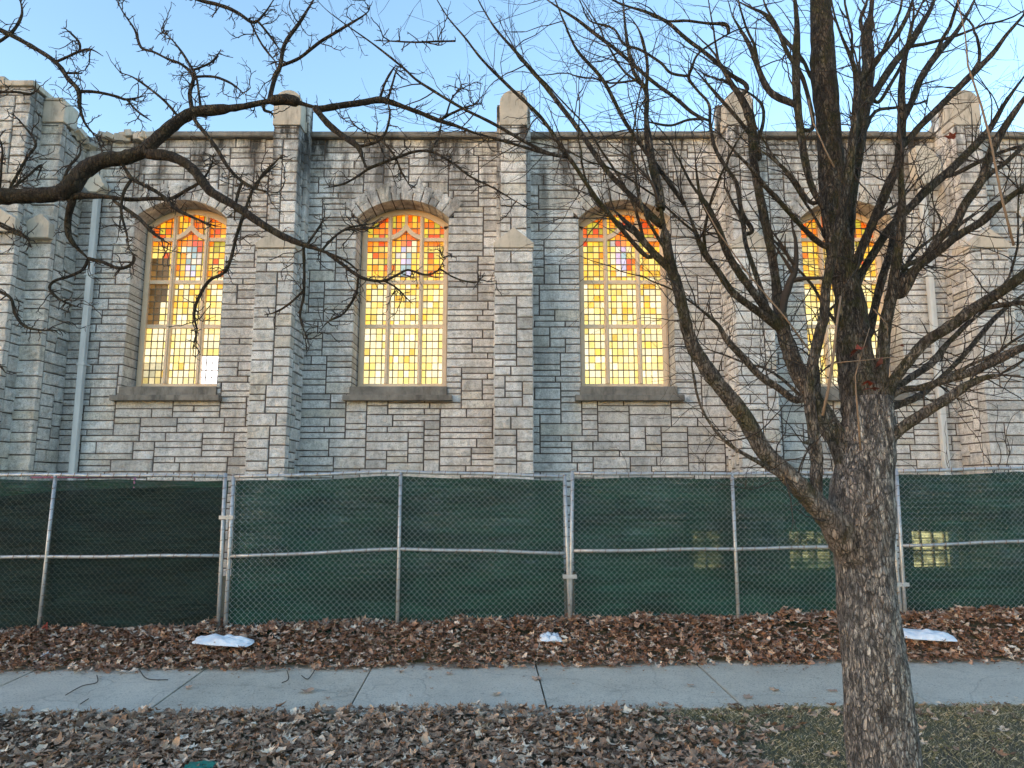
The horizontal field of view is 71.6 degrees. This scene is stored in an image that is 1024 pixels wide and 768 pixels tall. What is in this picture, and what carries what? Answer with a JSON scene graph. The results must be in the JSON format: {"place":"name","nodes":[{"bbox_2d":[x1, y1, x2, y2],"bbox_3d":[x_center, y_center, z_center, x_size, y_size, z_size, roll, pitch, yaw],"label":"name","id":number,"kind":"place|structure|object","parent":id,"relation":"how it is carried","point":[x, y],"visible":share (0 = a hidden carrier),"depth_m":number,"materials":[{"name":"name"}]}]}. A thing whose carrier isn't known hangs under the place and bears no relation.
{"place":"outdoors","nodes":[
{"label":"outdoors","id":0,"kind":"place"},
{"bbox_2d":[0,658,1023,718],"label":"sidewalk","id":1,"kind":"structure","parent":0,"point":[651,684],"depth_m":6.33,"materials":[{"name":"concrete"}]},
{"bbox_2d":[65,675,97,695],"bbox_3d":[-3.775,2.676,6.324,0.109,0.025,0.587,1,-8,-7],"label":"fallen twig","id":2,"kind":"object","parent":1,"relation":"on","point":[83,685],"visible":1,"depth_m":6.29,"materials":[{"name":"brown wood"}]},
{"bbox_2d":[139,669,167,679],"bbox_3d":[-3.373,2.705,6.585,0.536,0.018,0.105,-6,-10,36],"label":"fallen twig","id":3,"kind":"object","parent":1,"relation":"on","point":[151,679],"visible":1,"depth_m":6.47,"materials":[{"name":"brown wood"}]},
{"bbox_2d":[301,687,313,692],"bbox_3d":[-1.781,2.651,6.168,0.101,0.025,0.137,4,-9,-26],"label":"fallen leaf","id":4,"kind":"object","parent":1,"relation":"on","point":[308,689],"visible":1,"depth_m":6.16,"materials":[{"name":"orange plant"}]},
{"bbox_2d":[3,661,1023,712],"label":"leaf fragments","id":5,"kind":"object","parent":1,"relation":"on","point":[477,670],"visible":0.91,"depth_m":6.62,"materials":[{"name":"brown plant"}]},
{"bbox_2d":[532,675,542,680],"bbox_3d":[0.237,2.703,6.523,0.099,0.030,0.111,3,-9,-18],"label":"fallen leaf","id":6,"kind":"object","parent":1,"relation":"on","point":[536,677],"visible":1,"depth_m":6.54,"materials":[{"name":"orange plant"}]},
{"bbox_2d":[0,604,1023,673],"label":"leaf bank","id":7,"kind":"structure","parent":0,"point":[188,632],"depth_m":7.21,"materials":[{"name":"orange plant"}]},
{"bbox_2d":[40,651,61,657],"bbox_3d":[-4.521,2.662,6.986,0.205,0.075,0.120,5,-1,-11],"label":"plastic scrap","id":8,"kind":"object","parent":7,"relation":"on","point":[41,655],"visible":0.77,"depth_m":6.95,"materials":[{"name":"white plastic"}]},
{"bbox_2d":[192,634,254,647],"bbox_3d":[-2.863,2.545,7.052,0.605,0.096,0.220,3,0,3],"label":"sandbag","id":9,"kind":"object","parent":7,"relation":"on","point":[228,640],"visible":0.99,"depth_m":7.00,"materials":[{"name":"white plastic"}]},
{"bbox_2d":[540,632,561,642],"bbox_3d":[0.396,2.603,7.297,0.242,0.108,0.200,4,-1,-4],"label":"sandbag","id":10,"kind":"object","parent":7,"relation":"on","point":[552,638],"visible":0.97,"depth_m":7.24,"materials":[{"name":"white plastic"}]},
{"bbox_2d":[903,628,957,641],"bbox_3d":[4.248,2.582,7.319,0.604,0.112,0.260,2,0,4],"label":"sandbag","id":11,"kind":"object","parent":7,"relation":"on","point":[924,634],"visible":0.85,"depth_m":7.23,"materials":[{"name":"white plastic"}]},
{"bbox_2d":[0,568,1023,767],"bbox_3d":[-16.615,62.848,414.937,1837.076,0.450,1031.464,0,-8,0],"label":"ground","id":12,"kind":"structure","parent":0,"point":[758,744],"depth_m":5.56,"materials":[{"name":"brown plant"}]},
{"bbox_2d":[0,473,227,638],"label":"chain link fence","id":13,"kind":"object","parent":12,"relation":"on","point":[116,553],"visible":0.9,"depth_m":7.52,"materials":[{"name":"metal"}]},
{"bbox_2d":[0,0,538,374],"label":"overhanging tree","id":14,"kind":"object","parent":12,"relation":"on","point":[68,188],"visible":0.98,"depth_m":4.83,"materials":[{"name":"brown plant"}]},
{"bbox_2d":[222,470,570,635],"bbox_3d":[-1.189,1.881,7.633,3.667,1.908,0.168,0,-8,-2],"label":"chain link fence","id":15,"kind":"object","parent":12,"relation":"on","point":[399,548],"visible":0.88,"depth_m":7.64,"materials":[{"name":"metal"}]},
{"bbox_2d":[219,515,234,518],"bbox_3d":[-3.037,1.420,7.565,0.150,0.040,0.085,0,-8,0],"label":"fence clamp","id":16,"kind":"object","parent":15,"relation":"attached to","point":[226,517],"visible":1,"depth_m":7.54,"materials":[{"name":"metal"}]},
{"bbox_2d":[563,574,576,578],"bbox_3d":[0.620,2.065,7.619,0.150,0.040,0.085,0,-8,0],"label":"fence clamp","id":17,"kind":"object","parent":15,"relation":"attached to","point":[573,576],"visible":1,"depth_m":7.59,"materials":[{"name":"metal"}]},
{"bbox_2d":[0,699,1023,767],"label":"leaf litter","id":18,"kind":"object","parent":12,"relation":"on","point":[91,736],"visible":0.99,"depth_m":4.97,"materials":[{"name":"brown plant"}]},
{"bbox_2d":[184,760,216,767],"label":"plastic film","id":19,"kind":"object","parent":18,"relation":"on","point":[210,764],"visible":1,"depth_m":4.43,"materials":[{"name":"teal plastic"}]},
{"bbox_2d":[0,76,1023,575],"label":"stone church","id":20,"kind":"structure","parent":12,"relation":"on","point":[522,372],"depth_m":13.25,"materials":[{"name":"stone"}]},
{"bbox_2d":[109,209,226,401],"bbox_3d":[-6.345,-1.580,13.597,1.999,3.910,0.760,0,-8,0],"label":"window","id":21,"kind":"structure","parent":20,"relation":"in","point":[168,369],"depth_m":13.87,"materials":[{"name":"yellow"}]},
{"bbox_2d":[342,209,452,401],"bbox_3d":[-2.095,-1.580,13.597,1.999,3.910,0.760,0,-8,0],"label":"window","id":22,"kind":"structure","parent":20,"relation":"in","point":[402,357],"depth_m":13.87,"materials":[{"name":"yellow glass"}]},
{"bbox_2d":[575,209,684,401],"bbox_3d":[2.155,-1.580,13.597,1.999,3.910,0.760,0,-8,0],"label":"window","id":23,"kind":"structure","parent":20,"relation":"in","point":[619,364],"depth_m":13.84,"materials":[{"name":"yellow glass"}]},
{"bbox_2d":[592,432,723,478],"bbox_3d":[3.345,1.885,12.845,3.810,2.135,0.013,0,-8,0],"label":"dry creeper","id":24,"kind":"object","parent":20,"relation":"attached to","point":[685,452],"visible":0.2,"depth_m":12.93,"materials":[{"name":"brown plant"}]},
{"bbox_2d":[800,211,911,401],"bbox_3d":[6.405,-1.580,13.597,1.999,3.910,0.760,0,-8,0],"label":"window","id":25,"kind":"structure","parent":20,"relation":"in","point":[810,300],"depth_m":13.94,"materials":[{"name":"yellow glass"}]},
{"bbox_2d":[898,383,1022,474],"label":"dry creeper","id":26,"kind":"object","parent":20,"relation":"attached to","point":[979,442],"visible":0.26,"depth_m":12.16,"materials":[{"name":"brown plant"}]},
{"bbox_2d":[317,0,1023,767],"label":"street tree","id":27,"kind":"object","parent":12,"relation":"on","point":[855,516],"visible":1,"depth_m":4.00,"materials":[{"name":"brown plant"}]},
{"bbox_2d":[568,469,902,628],"bbox_3d":[2.414,1.898,7.771,3.657,1.914,0.157,0,-8,-2],"label":"chain link fence","id":28,"kind":"object","parent":12,"relation":"on","point":[673,546],"visible":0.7,"depth_m":7.77,"materials":[{"name":"fabric"}]},
{"bbox_2d":[895,465,1023,621],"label":"chain link fence","id":29,"kind":"object","parent":12,"relation":"on","point":[961,540],"visible":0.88,"depth_m":7.92,"materials":[{"name":"fabric"}]},
{"bbox_2d":[897,582,909,586],"bbox_3d":[4.247,2.185,7.748,0.150,0.040,0.085,0,-8,0],"label":"fence clamp","id":30,"kind":"object","parent":29,"relation":"attached to","point":[900,584],"visible":0.79,"depth_m":7.72,"materials":[{"name":"metal"}]},
{"bbox_2d":[0,0,1023,136],"label":"sky","id":31,"kind":"structure","parent":0,"point":[335,76],"materials":[{"name":"blue"}]},
{"bbox_2d":[5,701,1023,767],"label":"grass","id":32,"kind":"structure","parent":0,"point":[1001,710],"depth_m":5.22,"materials":[{"name":"green plant"}]}
]}

